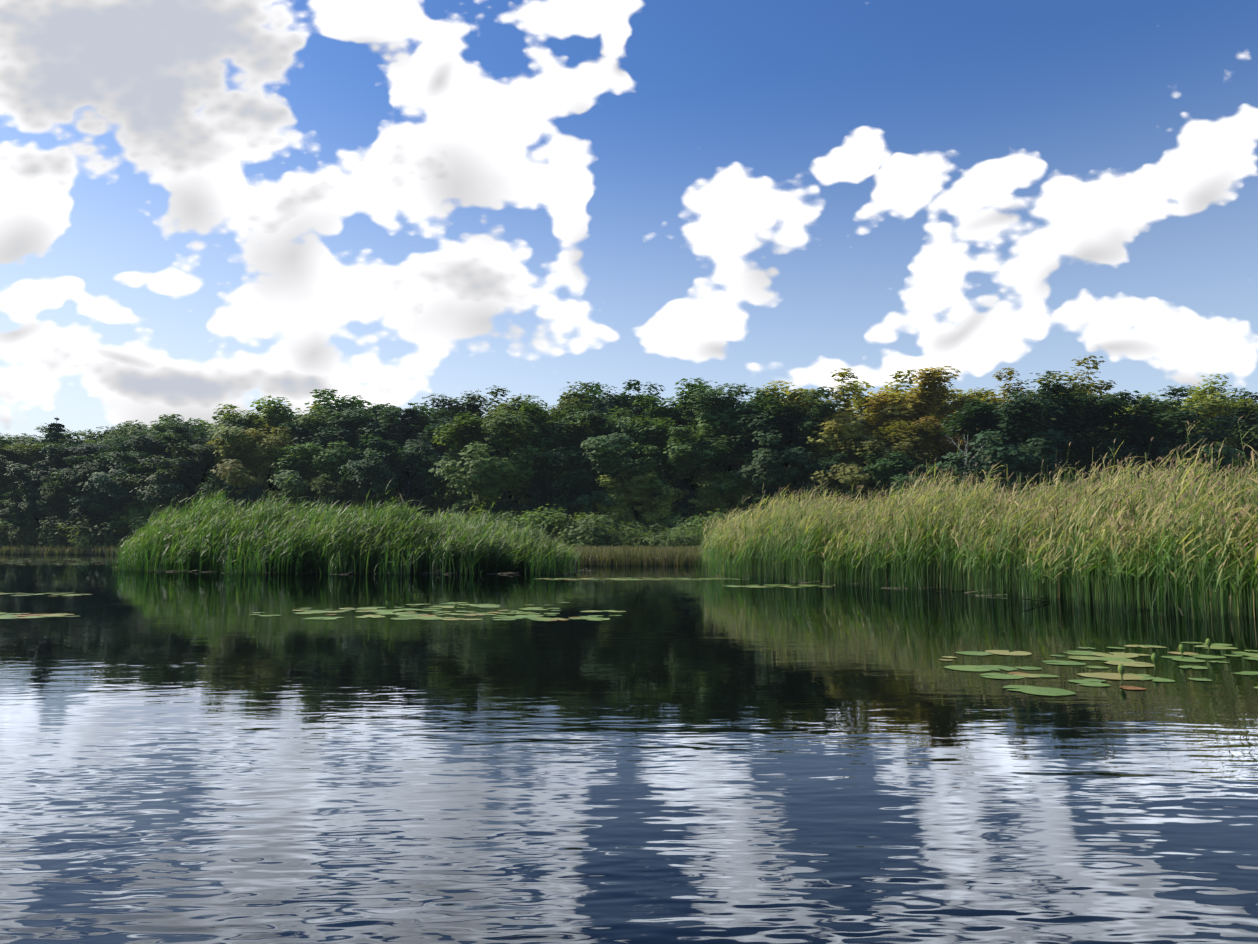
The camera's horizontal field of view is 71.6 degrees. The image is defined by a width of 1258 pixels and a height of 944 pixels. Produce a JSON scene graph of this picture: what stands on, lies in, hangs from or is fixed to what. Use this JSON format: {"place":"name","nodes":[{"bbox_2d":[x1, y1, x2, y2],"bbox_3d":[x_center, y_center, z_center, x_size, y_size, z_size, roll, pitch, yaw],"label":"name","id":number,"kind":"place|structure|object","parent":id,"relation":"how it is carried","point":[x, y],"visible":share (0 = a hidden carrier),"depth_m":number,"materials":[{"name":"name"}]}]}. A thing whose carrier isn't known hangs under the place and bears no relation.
{"place":"outdoors","nodes":[
{"label":"outdoors","id":0,"kind":"place"},
{"bbox_2d":[0,554,1257,943],"bbox_3d":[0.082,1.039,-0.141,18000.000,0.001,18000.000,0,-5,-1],"label":"lake water","id":1,"kind":"structure","parent":0,"point":[662,754],"depth_m":4.23,"materials":[{"name":"blue liquid"}]},
{"bbox_2d":[0,544,120,553],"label":"reeds","id":2,"kind":"object","parent":1,"relation":"in","point":[47,550],"depth_m":150.29,"materials":[{"name":"plant"}]},
{"bbox_2d":[104,539,585,574],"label":"rushes","id":3,"kind":"object","parent":1,"relation":"in","point":[395,571],"visible":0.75,"depth_m":34.88,"materials":[{"name":"green plant"}]},
{"bbox_2d":[113,473,579,573],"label":"reeds","id":4,"kind":"object","parent":1,"relation":"in","point":[200,535],"visible":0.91,"depth_m":37.49,"materials":[{"name":"green plant"}]},
{"bbox_2d":[116,568,591,574],"bbox_3d":[-13.471,4.343,39.016,23.670,0.180,11.785,0,-5,-1],"label":"reed debris","id":5,"kind":"object","parent":1,"relation":"on","point":[349,573],"visible":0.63,"depth_m":35.16,"materials":[{"name":"plant"}]},
{"bbox_2d":[507,512,565,540],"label":"bush","id":6,"kind":"object","parent":1,"relation":"in","point":[540,526],"visible":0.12,"depth_m":99.49,"materials":[{"name":"green plant"}]},
{"bbox_2d":[508,504,567,541],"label":"bush","id":7,"kind":"object","parent":1,"relation":"in","point":[537,518],"visible":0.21,"depth_m":100.78,"materials":[{"name":"green plant"}]},
{"bbox_2d":[537,509,603,546],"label":"bush","id":8,"kind":"object","parent":1,"relation":"in","point":[562,534],"visible":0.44,"depth_m":98.59,"materials":[{"name":"green plant"}]},
{"bbox_2d":[552,513,647,547],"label":"bush","id":9,"kind":"object","parent":1,"relation":"in","point":[590,535],"visible":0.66,"depth_m":96.47,"materials":[{"name":"green plant"}]},
{"bbox_2d":[0,558,1257,695],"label":"water lily pads","id":10,"kind":"object","parent":1,"relation":"on","point":[1121,659],"visible":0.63,"depth_m":8.62,"materials":[{"name":"green plant"}]},
{"bbox_2d":[610,522,654,547],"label":"bush","id":11,"kind":"object","parent":1,"relation":"in","point":[621,539],"visible":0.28,"depth_m":102.66,"materials":[{"name":"green plant"}]},
{"bbox_2d":[625,524,679,547],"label":"bush","id":12,"kind":"object","parent":1,"relation":"in","point":[645,542],"visible":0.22,"depth_m":100.98,"materials":[{"name":"green plant"}]},
{"bbox_2d":[562,545,767,564],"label":"reeds","id":13,"kind":"object","parent":1,"relation":"in","point":[628,555],"visible":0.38,"depth_m":52.78,"materials":[{"name":"plant"}]},
{"bbox_2d":[643,525,712,548],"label":"bush","id":14,"kind":"object","parent":1,"relation":"in","point":[678,539],"visible":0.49,"depth_m":88.98,"materials":[{"name":"green plant"}]},
{"bbox_2d":[689,511,733,541],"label":"bush","id":15,"kind":"object","parent":1,"relation":"in","point":[715,515],"visible":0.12,"depth_m":101.69,"materials":[{"name":"green plant"}]},
{"bbox_2d":[691,543,1239,620],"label":"rushes","id":16,"kind":"object","parent":1,"relation":"in","point":[1162,605],"visible":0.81,"depth_m":16.46,"materials":[{"name":"green plant"}]},
{"bbox_2d":[693,410,1257,619],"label":"reeds","id":17,"kind":"object","parent":1,"relation":"in","point":[1206,511],"visible":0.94,"depth_m":19.93,"materials":[{"name":"green plant"}]},
{"bbox_2d":[715,574,1255,615],"bbox_3d":[7.809,2.506,17.886,2.940,0.186,29.796,1,-5,-15],"label":"reed debris","id":18,"kind":"object","parent":1,"relation":"on","point":[965,592],"visible":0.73,"depth_m":20.22,"materials":[{"name":"plant"}]},
{"bbox_2d":[740,472,1254,613],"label":"cattails","id":19,"kind":"object","parent":1,"relation":"in","point":[1014,562],"visible":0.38,"depth_m":20.01,"materials":[{"name":"plant"}]},
{"bbox_2d":[0,0,1257,492],"label":"sky","id":20,"kind":"structure","parent":0,"point":[205,204],"materials":[{"name":"blue"}]},
{"bbox_3d":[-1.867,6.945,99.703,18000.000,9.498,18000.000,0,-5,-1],"label":"terrain ground","id":21,"kind":"structure","parent":0,"visible":0},
{"bbox_2d":[0,521,18,546],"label":"shrub","id":22,"kind":"object","parent":21,"relation":"on","point":[4,541],"visible":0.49,"depth_m":161.96,"materials":[{"name":"green plant"}]},
{"bbox_2d":[8,523,39,548],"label":"shrub","id":23,"kind":"object","parent":21,"relation":"on","point":[29,536],"visible":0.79,"depth_m":160.14,"materials":[{"name":"green plant"}]},
{"bbox_2d":[0,483,69,546],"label":"tree","id":24,"kind":"object","parent":21,"relation":"on","point":[30,506],"visible":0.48,"depth_m":159.79,"materials":[{"name":"green plant"}]},
{"bbox_2d":[20,516,56,546],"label":"shrub","id":25,"kind":"object","parent":21,"relation":"on","point":[28,522],"visible":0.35,"depth_m":160.34,"materials":[{"name":"green plant"}]},
{"bbox_2d":[0,438,92,546],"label":"tree","id":26,"kind":"object","parent":21,"relation":"on","point":[23,455],"visible":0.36,"depth_m":174.43,"materials":[{"name":"green plant"}]},
{"bbox_2d":[0,423,104,499],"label":"tree","id":27,"kind":"object","parent":21,"relation":"on","point":[3,439],"visible":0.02,"depth_m":187.79,"materials":[{"name":"green plant"}]},
{"bbox_2d":[40,418,66,445],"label":"spruce","id":28,"kind":"object","parent":21,"relation":"on","point":[57,429],"visible":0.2,"depth_m":184.15,"materials":[{"name":"green plant"}]},
{"bbox_2d":[4,442,115,513],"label":"tree","id":29,"kind":"object","parent":21,"relation":"on","point":[56,455],"visible":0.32,"depth_m":162.67,"materials":[{"name":"green plant"}]},
{"bbox_2d":[37,512,84,547],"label":"shrub","id":30,"kind":"object","parent":21,"relation":"on","point":[54,521],"visible":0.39,"depth_m":154.08,"materials":[{"name":"green plant"}]},
{"bbox_2d":[36,475,89,524],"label":"tree","id":31,"kind":"object","parent":21,"relation":"on","point":[56,509],"visible":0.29,"depth_m":157.11,"materials":[{"name":"green plant"}]},
{"bbox_2d":[12,425,130,510],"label":"tree","id":32,"kind":"object","parent":21,"relation":"on","point":[119,439],"visible":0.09,"depth_m":172.56,"materials":[{"name":"green plant"}]},
{"bbox_2d":[60,506,103,538],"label":"bush","id":33,"kind":"object","parent":21,"relation":"on","point":[71,519],"visible":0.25,"depth_m":154.36,"materials":[{"name":"green plant"}]},
{"bbox_2d":[54,515,132,548],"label":"shrub","id":34,"kind":"object","parent":21,"relation":"on","point":[113,538],"visible":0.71,"depth_m":149.76,"materials":[{"name":"green plant"}]},
{"bbox_2d":[39,445,152,520],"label":"tree","id":35,"kind":"object","parent":21,"relation":"on","point":[98,499],"visible":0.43,"depth_m":155.88,"materials":[{"name":"green plant"}]},
{"bbox_2d":[68,476,150,529],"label":"tree","id":36,"kind":"object","parent":21,"relation":"on","point":[76,512],"visible":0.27,"depth_m":152.85,"materials":[{"name":"green plant"}]},
{"bbox_2d":[81,420,161,442],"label":"tree","id":37,"kind":"object","parent":21,"relation":"on","point":[128,425],"visible":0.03,"depth_m":199.41,"materials":[{"name":"green plant"}]},
{"bbox_2d":[107,502,149,536],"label":"tree","id":38,"kind":"object","parent":21,"relation":"on","point":[124,510],"visible":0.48,"depth_m":151.00,"materials":[{"name":"green plant"}]},
{"bbox_2d":[76,451,205,506],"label":"tree","id":39,"kind":"object","parent":21,"relation":"on","point":[114,489],"visible":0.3,"depth_m":151.34,"materials":[{"name":"green plant"}]},
{"bbox_2d":[128,509,160,536],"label":"shrub","id":40,"kind":"object","parent":21,"relation":"on","point":[140,520],"visible":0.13,"depth_m":144.38,"materials":[{"name":"green plant"}]},
{"bbox_2d":[120,486,201,527],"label":"tree","id":41,"kind":"object","parent":21,"relation":"on","point":[152,508],"visible":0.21,"depth_m":147.33,"materials":[{"name":"green plant"}]},
{"bbox_2d":[105,420,216,438],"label":"tree","id":42,"kind":"object","parent":21,"relation":"on","point":[166,429],"visible":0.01,"depth_m":193.97,"materials":[{"name":"green plant"}]},
{"bbox_2d":[107,441,218,497],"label":"tree","id":43,"kind":"object","parent":21,"relation":"on","point":[152,472],"visible":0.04,"depth_m":156.19,"materials":[{"name":"green plant"}]},
{"bbox_2d":[110,417,217,491],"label":"tree","id":44,"kind":"object","parent":21,"relation":"on","point":[136,440],"visible":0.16,"depth_m":166.06,"materials":[{"name":"green plant"}]},
{"bbox_2d":[128,414,220,442],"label":"tree","id":45,"kind":"object","parent":21,"relation":"on","point":[187,422],"visible":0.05,"depth_m":193.01,"materials":[{"name":"green plant"}]},
{"bbox_2d":[112,432,271,508],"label":"tree","id":46,"kind":"object","parent":21,"relation":"on","point":[167,491],"visible":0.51,"depth_m":148.84,"materials":[{"name":"green plant"}]},
{"bbox_2d":[166,411,284,469],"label":"tree","id":47,"kind":"object","parent":21,"relation":"on","point":[191,453],"visible":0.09,"depth_m":154.70,"materials":[{"name":"green plant"}]},
{"bbox_2d":[192,469,267,511],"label":"bush","id":48,"kind":"object","parent":21,"relation":"on","point":[223,484],"visible":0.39,"depth_m":142.19,"materials":[{"name":"green plant"}]},
{"bbox_2d":[207,421,311,502],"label":"tree","id":49,"kind":"object","parent":21,"relation":"on","point":[230,461],"visible":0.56,"depth_m":146.44,"materials":[{"name":"green plant"}]},
{"bbox_2d":[206,395,355,491],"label":"tree","id":50,"kind":"object","parent":21,"relation":"on","point":[273,414],"visible":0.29,"depth_m":155.90,"materials":[{"name":"green plant"}]},
{"bbox_2d":[266,483,330,514],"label":"bush","id":51,"kind":"object","parent":21,"relation":"on","point":[290,493],"visible":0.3,"depth_m":134.66,"materials":[{"name":"green plant"}]},
{"bbox_2d":[293,474,368,513],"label":"bush","id":52,"kind":"object","parent":21,"relation":"on","point":[322,490],"visible":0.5,"depth_m":134.94,"materials":[{"name":"green plant"}]},
{"bbox_2d":[266,436,397,506],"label":"tree","id":53,"kind":"object","parent":21,"relation":"on","point":[327,462],"visible":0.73,"depth_m":141.43,"materials":[{"name":"green plant"}]},
{"bbox_2d":[276,412,397,491],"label":"tree","id":54,"kind":"object","parent":21,"relation":"on","point":[300,430],"visible":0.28,"depth_m":148.34,"materials":[{"name":"green plant"}]},
{"bbox_2d":[284,389,442,499],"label":"tree","id":55,"kind":"object","parent":21,"relation":"on","point":[350,404],"visible":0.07,"depth_m":161.60,"materials":[{"name":"green plant"}]},
{"bbox_2d":[344,500,385,515],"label":"bush","id":56,"kind":"object","parent":21,"relation":"on","point":[363,506],"visible":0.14,"depth_m":135.58,"materials":[{"name":"green plant"}]},
{"bbox_2d":[325,403,458,496],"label":"tree","id":57,"kind":"object","parent":21,"relation":"on","point":[385,428],"visible":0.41,"depth_m":149.69,"materials":[{"name":"green plant"}]},
{"bbox_2d":[338,423,465,509],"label":"tree","id":58,"kind":"object","parent":21,"relation":"on","point":[384,469],"visible":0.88,"depth_m":133.66,"materials":[{"name":"green plant"}]},
{"bbox_2d":[370,403,433,507],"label":"spruce","id":59,"kind":"object","parent":21,"relation":"on","point":[409,428],"visible":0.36,"depth_m":147.45,"materials":[{"name":"green plant"}]},
{"bbox_2d":[422,385,510,499],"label":"tree","id":60,"kind":"object","parent":21,"relation":"on","point":[459,407],"visible":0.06,"depth_m":165.54,"materials":[{"name":"green plant"}]},
{"bbox_2d":[439,396,505,507],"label":"spruce","id":61,"kind":"object","parent":21,"relation":"on","point":[473,410],"visible":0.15,"depth_m":141.91,"materials":[{"name":"green plant"}]},
{"bbox_2d":[450,493,498,521],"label":"bush","id":62,"kind":"object","parent":21,"relation":"on","point":[468,506],"visible":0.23,"depth_m":126.81,"materials":[{"name":"green plant"}]},
{"bbox_2d":[450,507,521,529],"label":"bush","id":63,"kind":"object","parent":21,"relation":"on","point":[514,520],"visible":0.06,"depth_m":98.58,"materials":[{"name":"green plant"}]},
{"bbox_2d":[482,498,521,520],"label":"bush","id":64,"kind":"object","parent":21,"relation":"on","point":[501,506],"visible":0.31,"depth_m":123.62,"materials":[{"name":"green plant"}]},
{"bbox_2d":[414,394,590,509],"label":"tree","id":65,"kind":"object","parent":21,"relation":"on","point":[482,481],"visible":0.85,"depth_m":122.50,"materials":[{"name":"green plant"}]},
{"bbox_2d":[443,381,617,497],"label":"tree","id":66,"kind":"object","parent":21,"relation":"on","point":[570,401],"visible":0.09,"depth_m":143.40,"materials":[{"name":"green plant"}]},
{"bbox_2d":[461,404,634,490],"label":"tree","id":67,"kind":"object","parent":21,"relation":"on","point":[562,435],"visible":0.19,"depth_m":127.51,"materials":[{"name":"green plant"}]},
{"bbox_2d":[521,477,581,522],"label":"bush","id":68,"kind":"object","parent":21,"relation":"on","point":[543,491],"visible":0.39,"depth_m":120.92,"materials":[{"name":"green plant"}]},
{"bbox_2d":[526,423,630,494],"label":"tree","id":69,"kind":"object","parent":21,"relation":"on","point":[544,473],"visible":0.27,"depth_m":123.54,"materials":[{"name":"green plant"}]},
{"bbox_2d":[545,468,634,523],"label":"bush","id":70,"kind":"object","parent":21,"relation":"on","point":[583,483],"visible":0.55,"depth_m":119.53,"materials":[{"name":"green plant"}]},
{"bbox_2d":[535,410,684,508],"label":"tree","id":71,"kind":"object","parent":21,"relation":"on","point":[614,451],"visible":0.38,"depth_m":120.03,"materials":[{"name":"green plant"}]},
{"bbox_2d":[560,379,666,457],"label":"tree","id":72,"kind":"object","parent":21,"relation":"on","point":[621,400],"visible":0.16,"depth_m":149.20,"materials":[{"name":"green plant"}]},
{"bbox_2d":[583,465,688,524],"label":"bush","id":73,"kind":"object","parent":21,"relation":"on","point":[628,494],"visible":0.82,"depth_m":115.28,"materials":[{"name":"green plant"}]},
{"bbox_2d":[625,388,653,502],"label":"spruce","id":74,"kind":"object","parent":21,"relation":"on","point":[639,410],"visible":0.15,"depth_m":139.08,"materials":[{"name":"green plant"}]},
{"bbox_2d":[633,506,676,536],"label":"shrub","id":75,"kind":"object","parent":21,"relation":"on","point":[655,521],"visible":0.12,"depth_m":114.77,"materials":[{"name":"green plant"}]},
{"bbox_2d":[611,415,755,505],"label":"tree","id":76,"kind":"object","parent":21,"relation":"on","point":[688,459],"visible":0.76,"depth_m":115.57,"materials":[{"name":"green plant"}]},
{"bbox_2d":[659,498,708,535],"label":"shrub","id":77,"kind":"object","parent":21,"relation":"on","point":[669,521],"visible":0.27,"depth_m":113.46,"materials":[{"name":"green plant"}]},
{"bbox_2d":[647,476,726,526],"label":"bush","id":78,"kind":"object","parent":21,"relation":"on","point":[685,499],"visible":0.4,"depth_m":115.09,"materials":[{"name":"green plant"}]},
{"bbox_2d":[672,515,727,538],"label":"bush","id":79,"kind":"object","parent":21,"relation":"on","point":[691,523],"visible":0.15,"depth_m":103.82,"materials":[{"name":"green plant"}]},
{"bbox_2d":[605,378,827,486],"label":"tree","id":80,"kind":"object","parent":21,"relation":"on","point":[703,404],"visible":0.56,"depth_m":121.27,"materials":[{"name":"green plant"}]},
{"bbox_2d":[688,466,759,525],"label":"bush","id":81,"kind":"object","parent":21,"relation":"on","point":[713,502],"visible":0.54,"depth_m":113.15,"materials":[{"name":"green plant"}]},
{"bbox_2d":[732,481,811,512],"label":"bush","id":82,"kind":"object","parent":21,"relation":"on","point":[768,490],"visible":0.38,"depth_m":110.04,"materials":[{"name":"green plant"}]},
{"bbox_2d":[718,386,879,495],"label":"tree","id":83,"kind":"object","parent":21,"relation":"on","point":[772,431],"visible":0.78,"depth_m":112.38,"materials":[{"name":"green plant"}]},
{"bbox_2d":[731,368,920,497],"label":"tree","id":84,"kind":"object","parent":21,"relation":"on","point":[824,439],"visible":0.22,"depth_m":119.02,"materials":[{"name":"green plant"}]},
{"bbox_2d":[785,452,881,508],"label":"bush","id":85,"kind":"object","parent":21,"relation":"on","point":[810,469],"visible":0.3,"depth_m":106.45,"materials":[{"name":"green plant"}]},
{"bbox_2d":[804,419,960,504],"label":"tree","id":86,"kind":"object","parent":21,"relation":"on","point":[902,440],"visible":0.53,"depth_m":107.29,"materials":[{"name":"green plant"}]},
{"bbox_2d":[818,366,977,464],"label":"tree","id":87,"kind":"object","parent":21,"relation":"on","point":[924,397],"visible":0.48,"depth_m":116.39,"materials":[{"name":"green plant"}]},
{"bbox_2d":[854,450,948,509],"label":"bush","id":88,"kind":"object","parent":21,"relation":"on","point":[887,475],"visible":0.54,"depth_m":102.05,"materials":[{"name":"green plant"}]},
{"bbox_2d":[879,408,985,467],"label":"tree","id":89,"kind":"object","parent":21,"relation":"on","point":[953,448],"visible":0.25,"depth_m":111.43,"materials":[{"name":"green plant"}]},
{"bbox_2d":[925,388,999,430],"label":"tree","id":90,"kind":"object","parent":21,"relation":"on","point":[946,405],"visible":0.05,"depth_m":126.36,"materials":[{"name":"green plant"}]},
{"bbox_2d":[946,434,983,495],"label":"dead tree","id":91,"kind":"object","parent":21,"relation":"on","point":[966,451],"visible":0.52,"depth_m":100.78,"materials":[{"name":"grey plant"}]},
{"bbox_2d":[942,355,1116,459],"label":"tree","id":92,"kind":"object","parent":21,"relation":"on","point":[1098,388],"visible":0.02,"depth_m":114.95,"materials":[{"name":"green plant"}]},
{"bbox_2d":[933,371,1168,499],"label":"tree","id":93,"kind":"object","parent":21,"relation":"on","point":[1039,429],"visible":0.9,"depth_m":95.77,"materials":[{"name":"green plant"}]},
{"bbox_2d":[1003,438,1100,505],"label":"tree","id":94,"kind":"object","parent":21,"relation":"on","point":[1084,460],"visible":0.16,"depth_m":98.83,"materials":[{"name":"green plant"}]},
{"bbox_2d":[994,388,1147,469],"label":"tree","id":95,"kind":"object","parent":21,"relation":"on","point":[1111,395],"visible":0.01,"depth_m":111.20,"materials":[{"name":"green plant"}]},
{"bbox_2d":[1001,423,1144,490],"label":"tree","id":96,"kind":"object","parent":21,"relation":"on","point":[1089,434],"visible":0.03,"depth_m":101.84,"materials":[{"name":"green plant"}]},
{"bbox_2d":[1054,385,1246,495],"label":"tree","id":97,"kind":"object","parent":21,"relation":"on","point":[1176,427],"visible":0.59,"depth_m":94.45,"materials":[{"name":"green plant"}]},
{"bbox_2d":[1105,374,1257,471],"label":"tree","id":98,"kind":"object","parent":21,"relation":"on","point":[1213,405],"visible":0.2,"depth_m":101.38,"materials":[{"name":"green plant"}]},
{"bbox_2d":[1144,455,1244,501],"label":"bush","id":99,"kind":"object","parent":21,"relation":"on","point":[1220,467],"visible":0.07,"depth_m":90.92,"materials":[{"name":"green plant"}]},
{"bbox_2d":[1176,385,1257,456],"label":"tree","id":100,"kind":"object","parent":21,"relation":"on","point":[1247,394],"visible":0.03,"depth_m":115.10,"materials":[{"name":"green plant"}]},
{"bbox_2d":[1223,402,1257,465],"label":"tree","id":101,"kind":"object","parent":21,"relation":"on","point":[1251,420],"visible":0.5,"depth_m":99.61,"materials":[{"name":"green plant"}]},
{"bbox_2d":[1223,451,1257,486],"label":"bush","id":102,"kind":"object","parent":21,"relation":"on","point":[1238,461],"visible":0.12,"depth_m":91.20,"materials":[{"name":"green plant"}]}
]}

